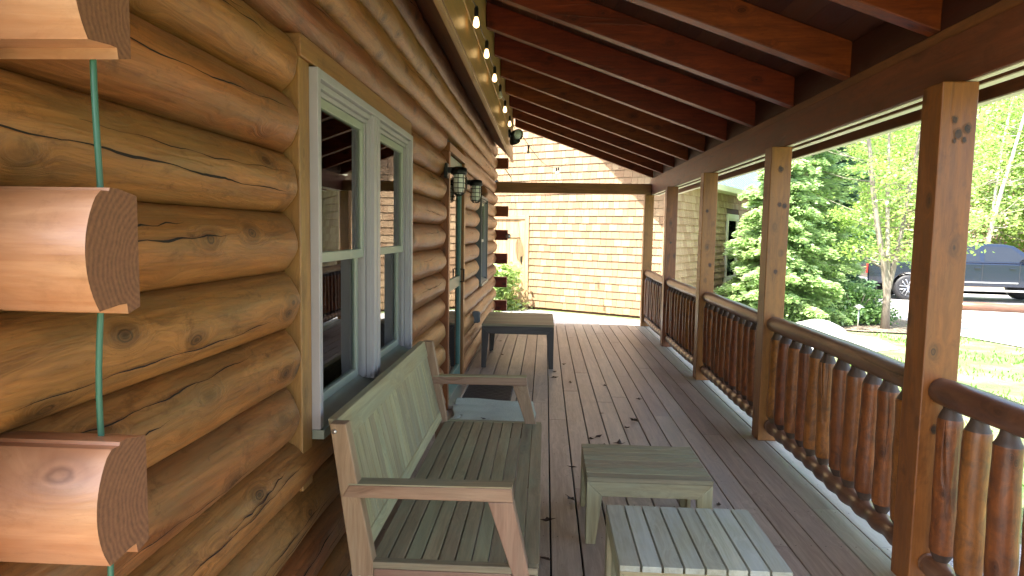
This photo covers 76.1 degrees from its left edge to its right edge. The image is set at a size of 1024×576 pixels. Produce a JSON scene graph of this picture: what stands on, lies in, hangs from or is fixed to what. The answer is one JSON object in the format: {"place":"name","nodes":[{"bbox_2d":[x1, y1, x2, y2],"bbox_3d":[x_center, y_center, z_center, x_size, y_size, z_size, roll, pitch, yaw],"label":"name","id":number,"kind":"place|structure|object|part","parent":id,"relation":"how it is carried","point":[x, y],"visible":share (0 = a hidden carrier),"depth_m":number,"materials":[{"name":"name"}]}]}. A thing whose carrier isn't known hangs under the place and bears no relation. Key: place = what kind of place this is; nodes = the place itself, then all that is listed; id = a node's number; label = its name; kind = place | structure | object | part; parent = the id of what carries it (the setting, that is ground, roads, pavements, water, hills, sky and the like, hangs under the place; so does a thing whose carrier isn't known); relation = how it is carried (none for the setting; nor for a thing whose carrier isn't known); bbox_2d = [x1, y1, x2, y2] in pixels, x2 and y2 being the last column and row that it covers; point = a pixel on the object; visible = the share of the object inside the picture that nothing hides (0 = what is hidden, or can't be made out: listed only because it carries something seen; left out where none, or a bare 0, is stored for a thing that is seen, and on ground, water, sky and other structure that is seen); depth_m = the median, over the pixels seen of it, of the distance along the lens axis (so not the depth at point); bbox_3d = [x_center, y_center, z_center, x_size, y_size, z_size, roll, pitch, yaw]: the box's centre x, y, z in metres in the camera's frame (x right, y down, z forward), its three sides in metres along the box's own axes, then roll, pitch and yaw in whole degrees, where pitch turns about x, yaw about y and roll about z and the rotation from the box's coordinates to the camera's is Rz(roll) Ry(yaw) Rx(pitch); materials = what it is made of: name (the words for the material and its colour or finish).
{"place":"outdoors","nodes":[
{"label":"outdoors","id":0,"kind":"place"},
{"bbox_2d":[495,309,899,350],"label":"gravel path","id":1,"kind":"structure","parent":0,"point":[875,344],"depth_m":12.27,"materials":[{"name":"stone"}]},
{"bbox_2d":[521,308,1023,543],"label":"ground","id":2,"kind":"structure","parent":0,"point":[986,382],"depth_m":9.74,"materials":[{"name":"green"}]},
{"bbox_2d":[0,0,513,575],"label":"log cabin","id":3,"kind":"object","parent":2,"relation":"on","point":[268,248],"visible":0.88,"depth_m":1.66,"materials":[{"name":"brown wood"}]},
{"bbox_2d":[89,59,113,575],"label":"green cord","id":4,"kind":"object","parent":3,"relation":"attached to","point":[100,184],"visible":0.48,"depth_m":1.03,"materials":[{"name":"green plastic"}]},
{"bbox_2d":[309,67,412,438],"bbox_3d":[-0.672,-0.175,3.077,0.112,1.295,1.615,1,5,3],"label":"window","id":5,"kind":"structure","parent":3,"relation":"in","point":[361,161],"depth_m":2.90,"materials":[{"name":"plastic"}]},
{"bbox_2d":[444,163,466,195],"bbox_3d":[-0.448,-0.864,5.226,0.181,0.257,0.131,1,5,3],"label":"wall lantern","id":6,"kind":"object","parent":3,"relation":"attached to","point":[458,173],"depth_m":5.18,"materials":[{"name":"black metal"}]},
{"bbox_2d":[449,156,464,398],"bbox_3d":[-0.517,-0.089,5.913,0.077,2.120,0.910,1,5,3],"label":"screen door","id":7,"kind":"structure","parent":3,"relation":"in","point":[455,201],"depth_m":6.08,"materials":[{"name":"teal paint"}]},
{"bbox_2d":[466,177,482,202],"bbox_3d":[-0.383,-0.970,6.490,0.181,0.257,0.131,1,5,3],"label":"wall lantern","id":8,"kind":"object","parent":3,"relation":"attached to","point":[475,190],"depth_m":6.45,"materials":[{"name":"black metal"}]},
{"bbox_2d":[472,311,479,322],"bbox_3d":[-0.411,0.333,7.530,0.085,0.130,0.090,1,5,3],"label":"outlet box","id":9,"kind":"object","parent":3,"relation":"attached to","point":[476,315],"visible":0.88,"depth_m":7.49,"materials":[{"name":"grey plastic"}]},
{"bbox_2d":[474,196,487,285],"bbox_3d":[-0.399,-0.617,8.525,0.112,1.125,0.890,1,5,3],"label":"window","id":10,"kind":"structure","parent":3,"relation":"in","point":[482,227],"depth_m":8.81,"materials":[{"name":"grey"}]},
{"bbox_2d":[508,129,522,144],"bbox_3d":[0.054,-2.052,8.890,0.201,0.203,0.336,1,5,3],"label":"flood light","id":11,"kind":"object","parent":3,"relation":"attached to","point":[516,136],"visible":1,"depth_m":8.81,"materials":[{"name":"black metal"}]},
{"bbox_2d":[472,0,566,174],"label":"string lights","id":12,"kind":"object","parent":3,"relation":"hanging from","point":[476,22],"visible":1,"depth_m":5.71,"materials":[{"name":"glass"},{"name":"plastic"}]},
{"bbox_2d":[493,261,532,311],"bbox_3d":[-0.313,-0.068,13.972,1.528,1.222,1.358,1,5,3],"label":"shrub","id":13,"kind":"object","parent":2,"relation":"on","point":[509,271],"visible":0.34,"depth_m":13.79,"materials":[{"name":"green plant"}]},
{"bbox_2d":[346,323,895,575],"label":"porch deck","id":14,"kind":"structure","parent":2,"relation":"on","point":[809,523],"depth_m":4.72,"materials":[{"name":"brown wood"}]},
{"bbox_2d":[328,340,541,575],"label":"garden bench","id":15,"kind":"object","parent":14,"relation":"on","point":[388,423],"visible":1,"depth_m":2.53,"materials":[{"name":"brown wood"}]},
{"bbox_2d":[462,385,512,400],"bbox_3d":[-0.244,0.977,6.083,0.491,0.013,0.700,1,5,3],"label":"door mat","id":16,"kind":"object","parent":14,"relation":"on","point":[498,392],"depth_m":6.09,"materials":[{"name":"black rubber"}]},
{"bbox_2d":[449,398,535,420],"bbox_3d":[-0.163,1.004,5.459,0.725,0.065,0.665,1,5,3],"label":"cloth rug","id":17,"kind":"object","parent":14,"relation":"on","point":[476,409],"visible":0.78,"depth_m":5.46,"materials":[{"name":"grey fabric"}]},
{"bbox_2d":[481,312,553,368],"bbox_3d":[0.087,0.600,7.773,0.798,0.490,1.100,1,5,3],"label":"coffee table","id":18,"kind":"object","parent":14,"relation":"on","point":[493,323],"visible":1,"depth_m":7.24,"materials":[{"name":"grey wood"}]},
{"bbox_2d":[540,517,554,520],"bbox_3d":[0.187,1.206,3.409,0.083,0.016,0.040,-2,6,-28],"label":"dead leaf","id":19,"kind":"object","parent":14,"relation":"on","point":[546,519],"visible":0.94,"depth_m":3.41,"materials":[{"name":"brown plant"}]},
{"bbox_2d":[580,444,712,543],"bbox_3d":[0.670,1.060,3.393,0.598,0.335,0.505,1,5,3],"label":"side table","id":20,"kind":"object","parent":14,"relation":"on","point":[681,474],"visible":0.93,"depth_m":3.19,"materials":[{"name":"brown wood"}]},
{"bbox_2d":[604,505,792,575],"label":"side table","id":21,"kind":"object","parent":14,"relation":"on","point":[704,542],"visible":1,"depth_m":2.49,"materials":[{"name":"brown wood"}]},
{"bbox_2d":[486,0,1023,575],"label":"porch roof","id":22,"kind":"structure","parent":14,"relation":"on","point":[672,98],"depth_m":4.41,"materials":[{"name":"brown wood"}]},
{"bbox_2d":[644,270,661,335],"bbox_3d":[2.157,0.211,9.797,0.124,0.874,1.813,1,5,3],"label":"porch railing","id":23,"kind":"object","parent":22,"relation":"attached to","point":[652,298],"visible":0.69,"depth_m":9.79,"materials":[{"name":"brown wood"}]},
{"bbox_2d":[665,278,695,364],"bbox_3d":[2.056,0.376,7.837,0.126,0.873,1.873,1,5,3],"label":"porch railing","id":24,"kind":"object","parent":22,"relation":"attached to","point":[680,316],"visible":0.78,"depth_m":7.81,"materials":[{"name":"brown wood"}]},
{"bbox_2d":[700,292,757,417],"bbox_3d":[1.953,0.541,5.846,0.126,0.870,1.873,1,5,3],"label":"porch railing","id":25,"kind":"object","parent":22,"relation":"attached to","point":[727,368],"visible":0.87,"depth_m":5.67,"materials":[{"name":"brown wood"}]},
{"bbox_2d":[764,317,904,545],"bbox_3d":[1.852,0.711,3.851,0.120,0.875,1.883,1,5,3],"label":"porch railing","id":26,"kind":"object","parent":22,"relation":"attached to","point":[841,417],"visible":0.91,"depth_m":3.61,"materials":[{"name":"brown wood"}]},
{"bbox_2d":[918,378,1023,575],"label":"porch railing","id":27,"kind":"object","parent":22,"relation":"attached to","point":[976,514],"visible":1,"depth_m":2.49,"materials":[{"name":"brown wood"}]},
{"bbox_2d":[493,119,759,317],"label":"shingled garage","id":28,"kind":"structure","parent":2,"relation":"on","point":[577,253],"depth_m":13.71,"materials":[{"name":"brown wood"}]},
{"bbox_2d":[493,219,524,304],"bbox_3d":[-0.102,-0.581,14.584,0.916,1.888,0.055,4,6,33],"label":"door","id":29,"kind":"structure","parent":28,"relation":"in","point":[514,246],"depth_m":14.46,"materials":[{"name":"brown wood"}]},
{"bbox_2d":[723,214,738,281],"bbox_3d":[5.505,-1.003,16.380,0.060,1.670,1.070,4,6,33],"label":"window","id":30,"kind":"structure","parent":28,"relation":"in","point":[732,222],"depth_m":16.27,"materials":[{"name":"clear glass"}]},
{"bbox_2d":[756,144,880,291],"bbox_3d":[8.429,-3.660,18.832,4.051,8.729,4.215,1,5,3],"label":"spruce tree","id":31,"kind":"object","parent":2,"relation":"on","point":[855,195],"visible":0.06,"depth_m":18.04,"materials":[{"name":"green plant"}]},
{"bbox_2d":[796,319,852,340],"bbox_3d":[5.462,0.881,11.851,1.277,0.636,0.990,1,5,3],"label":"boulder","id":32,"kind":"object","parent":2,"relation":"on","point":[829,327],"visible":0.34,"depth_m":11.55,"materials":[{"name":"grey stone"}]},
{"bbox_2d":[836,319,906,332],"bbox_3d":[6.304,0.522,16.249,5.800,0.250,7.100,1,5,3],"label":"mulch bed","id":33,"kind":"object","parent":2,"relation":"on","point":[895,327],"visible":0.11,"depth_m":13.42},
{"bbox_2d":[714,156,853,324],"bbox_3d":[5.645,-1.458,13.812,2.902,5.034,2.750,5,6,39],"label":"hemlock tree","id":34,"kind":"object","parent":33,"relation":"on","point":[801,287],"visible":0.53,"depth_m":13.43,"materials":[{"name":"green plant"}]},
{"bbox_2d":[719,146,882,307],"bbox_3d":[6.765,-2.323,15.223,3.485,6.782,3.456,-1,5,-23],"label":"hemlock tree","id":35,"kind":"object","parent":33,"relation":"on","point":[843,264],"visible":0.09,"depth_m":14.70,"materials":[{"name":"green plant"}]},
{"bbox_2d":[784,296,852,326],"bbox_3d":[6.250,0.469,13.840,1.604,0.739,1.672,0,5,-14],"label":"shrub","id":36,"kind":"object","parent":33,"relation":"on","point":[829,318],"visible":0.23,"depth_m":13.41,"materials":[{"name":"green plant"}]},
{"bbox_2d":[853,304,864,329],"bbox_3d":[6.860,0.613,12.963,0.219,0.590,0.219,1,5,3],"label":"path light","id":37,"kind":"object","parent":33,"relation":"on","point":[858,306],"visible":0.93,"depth_m":12.94,"materials":[{"name":"silver metal"}]},
{"bbox_2d":[827,282,906,324],"bbox_3d":[7.456,0.327,14.207,2.049,1.034,1.718,-1,5,-22],"label":"shrub","id":38,"kind":"object","parent":33,"relation":"on","point":[870,313],"visible":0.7,"depth_m":13.89,"materials":[{"name":"green plant"}]},
{"bbox_2d":[791,95,1023,328],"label":"maple tree","id":39,"kind":"object","parent":33,"relation":"on","point":[886,261],"visible":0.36,"depth_m":13.21,"materials":[{"name":"green plant"}]},
{"bbox_2d":[828,464,1020,575],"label":"gravel drip edge","id":40,"kind":"object","parent":2,"relation":"on","point":[950,563],"depth_m":3.46,"materials":[{"name":"grey gravel"}]},
{"bbox_2d":[968,94,1023,241],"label":"woodland tree","id":41,"kind":"object","parent":2,"relation":"on","point":[1003,200],"visible":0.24,"depth_m":28.27,"materials":[{"name":"green plant"}]},
{"bbox_2d":[972,98,1023,243],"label":"woodland tree","id":42,"kind":"object","parent":2,"relation":"on","point":[997,239],"visible":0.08,"depth_m":33.63,"materials":[{"name":"green plant"}]},
{"bbox_2d":[863,241,1006,294],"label":"forest floor","id":43,"kind":"structure","parent":0,"point":[987,288],"depth_m":26.19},
{"bbox_2d":[846,140,899,226],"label":"woodland tree","id":44,"kind":"object","parent":43,"relation":"on","point":[865,182],"visible":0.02,"depth_m":31.19,"materials":[{"name":"green plant"}]},
{"bbox_2d":[846,141,900,255],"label":"woodland tree","id":45,"kind":"object","parent":43,"relation":"on","point":[865,188],"visible":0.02,"depth_m":36.71,"materials":[{"name":"green plant"}]},
{"bbox_2d":[839,131,916,232],"bbox_3d":[15.475,-5.792,30.299,6.162,11.115,5.422,0,5,-14],"label":"woodland tree","id":46,"kind":"object","parent":43,"relation":"on","point":[858,154],"visible":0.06,"depth_m":29.61,"materials":[{"name":"green plant"}]},
{"bbox_2d":[857,135,901,254],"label":"woodland tree","id":47,"kind":"object","parent":43,"relation":"on","point":[879,203],"visible":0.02,"depth_m":40.75,"materials":[{"name":"green plant"}]},
{"bbox_2d":[850,134,910,249],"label":"woodland tree","id":48,"kind":"object","parent":43,"relation":"on","point":[897,182],"visible":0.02,"depth_m":44.11,"materials":[{"name":"green plant"}]},
{"bbox_2d":[846,126,918,259],"bbox_3d":[16.971,-6.111,30.964,7.193,11.744,7.377,-2,6,-28],"label":"woodland tree","id":49,"kind":"object","parent":43,"relation":"on","point":[901,157],"visible":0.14,"depth_m":30.30,"materials":[{"name":"green plant"}]},
{"bbox_2d":[757,100,1023,250],"bbox_3d":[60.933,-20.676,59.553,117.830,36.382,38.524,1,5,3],"label":"tree","id":50,"kind":"object","parent":43,"relation":"on","point":[914,212],"depth_m":50.83,"materials":[{"name":"green plant"}]},
{"bbox_2d":[866,126,919,249],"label":"woodland tree","id":51,"kind":"object","parent":43,"relation":"on","point":[906,187],"visible":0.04,"depth_m":34.76,"materials":[{"name":"green plant"}]},
{"bbox_2d":[876,106,997,239],"bbox_3d":[20.527,-5.553,32.329,6.130,10.255,5.395,-2,6,-32],"label":"woodland tree","id":52,"kind":"object","parent":43,"relation":"on","point":[915,173],"visible":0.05,"depth_m":32.26,"materials":[{"name":"green plant"}]},
{"bbox_2d":[855,239,1023,257],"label":"undergrowth","id":53,"kind":"object","parent":43,"relation":"on","point":[991,239],"visible":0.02,"depth_m":33.44,"materials":[{"name":"green"}]},
{"bbox_2d":[879,109,1010,256],"bbox_3d":[19.981,-4.827,31.128,5.526,9.123,5.793,3,5,27],"label":"woodland tree","id":54,"kind":"object","parent":43,"relation":"on","point":[905,189],"visible":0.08,"depth_m":31.02,"materials":[{"name":"green plant"}]},
{"bbox_2d":[892,140,1021,242],"bbox_3d":[18.814,-3.160,28.006,5.228,6.344,5.332,2,5,14],"label":"woodland tree","id":55,"kind":"object","parent":43,"relation":"on","point":[971,200],"visible":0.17,"depth_m":27.59,"materials":[{"name":"green plant"}]},
{"bbox_2d":[898,96,1023,236],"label":"woodland tree","id":56,"kind":"object","parent":43,"relation":"on","point":[999,110],"visible":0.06,"depth_m":31.16,"materials":[{"name":"green plant"}]},
{"bbox_2d":[905,95,1023,199],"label":"woodland tree","id":57,"kind":"object","parent":43,"relation":"on","point":[977,118],"depth_m":36.17,"materials":[{"name":"green plant"}]},
{"bbox_2d":[968,98,1023,250],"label":"woodland tree","id":58,"kind":"object","parent":43,"relation":"on","point":[1008,231],"visible":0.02,"depth_m":37.93,"materials":[{"name":"green plant"}]},
{"bbox_2d":[969,94,1023,243],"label":"woodland tree","id":59,"kind":"object","parent":43,"relation":"on","point":[1002,187],"visible":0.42,"depth_m":27.96,"materials":[{"name":"green plant"}]},
{"bbox_2d":[969,102,1023,251],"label":"woodland tree","id":60,"kind":"object","parent":43,"relation":"on","point":[1009,242],"visible":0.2,"depth_m":32.56,"materials":[{"name":"green plant"}]},
{"bbox_2d":[974,103,1021,241],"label":"woodland tree","id":61,"kind":"object","parent":43,"relation":"on","point":[975,235],"depth_m":42.60,"materials":[{"name":"green plant"}]},
{"bbox_2d":[976,103,1022,243],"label":"woodland tree","id":62,"kind":"object","parent":43,"relation":"on","point":[1000,241],"depth_m":35.80,"materials":[{"name":"green plant"}]},
{"bbox_2d":[977,97,1023,248],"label":"woodland tree","id":63,"kind":"object","parent":43,"relation":"on","point":[1011,232],"visible":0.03,"depth_m":37.13,"materials":[{"name":"green plant"}]},
{"bbox_2d":[978,98,1023,238],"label":"woodland tree","id":64,"kind":"object","parent":43,"relation":"on","point":[1022,216],"visible":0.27,"depth_m":29.33,"materials":[{"name":"green plant"}]},
{"bbox_2d":[994,99,1023,156],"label":"woodland tree","id":65,"kind":"object","parent":43,"relation":"on","point":[1005,104],"visible":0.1,"depth_m":32.12,"materials":[{"name":"green plant"}]},
{"bbox_2d":[877,293,1023,346],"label":"driveway","id":66,"kind":"structure","parent":0,"point":[1003,327],"depth_m":15.65,"materials":[{"name":"grey asphalt"}]},
{"bbox_2d":[858,243,1023,299],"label":"pickup truck","id":67,"kind":"object","parent":66,"relation":"on","point":[1002,265],"visible":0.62,"depth_m":20.69,"materials":[{"name":"blue paint"}]},
{"bbox_3d":[14.442,-1.096,20.816,0.800,0.480,0.142,2,5,12],"label":"rear door window","id":68,"kind":"part","parent":67,"relation":"part of","materials":[{"name":"blue glass"}]},
{"bbox_3d":[15.577,-1.057,20.578,1.280,0.480,0.142,2,5,12],"label":"front door window","id":69,"kind":"part","parent":67,"relation":"part of","materials":[{"name":"blue glass"}]},
{"bbox_2d":[962,302,1023,312],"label":"barrier log","id":70,"kind":"object","parent":66,"relation":"on","point":[989,307],"visible":0.59,"depth_m":18.02,"materials":[{"name":"brown wood"}]}
]}

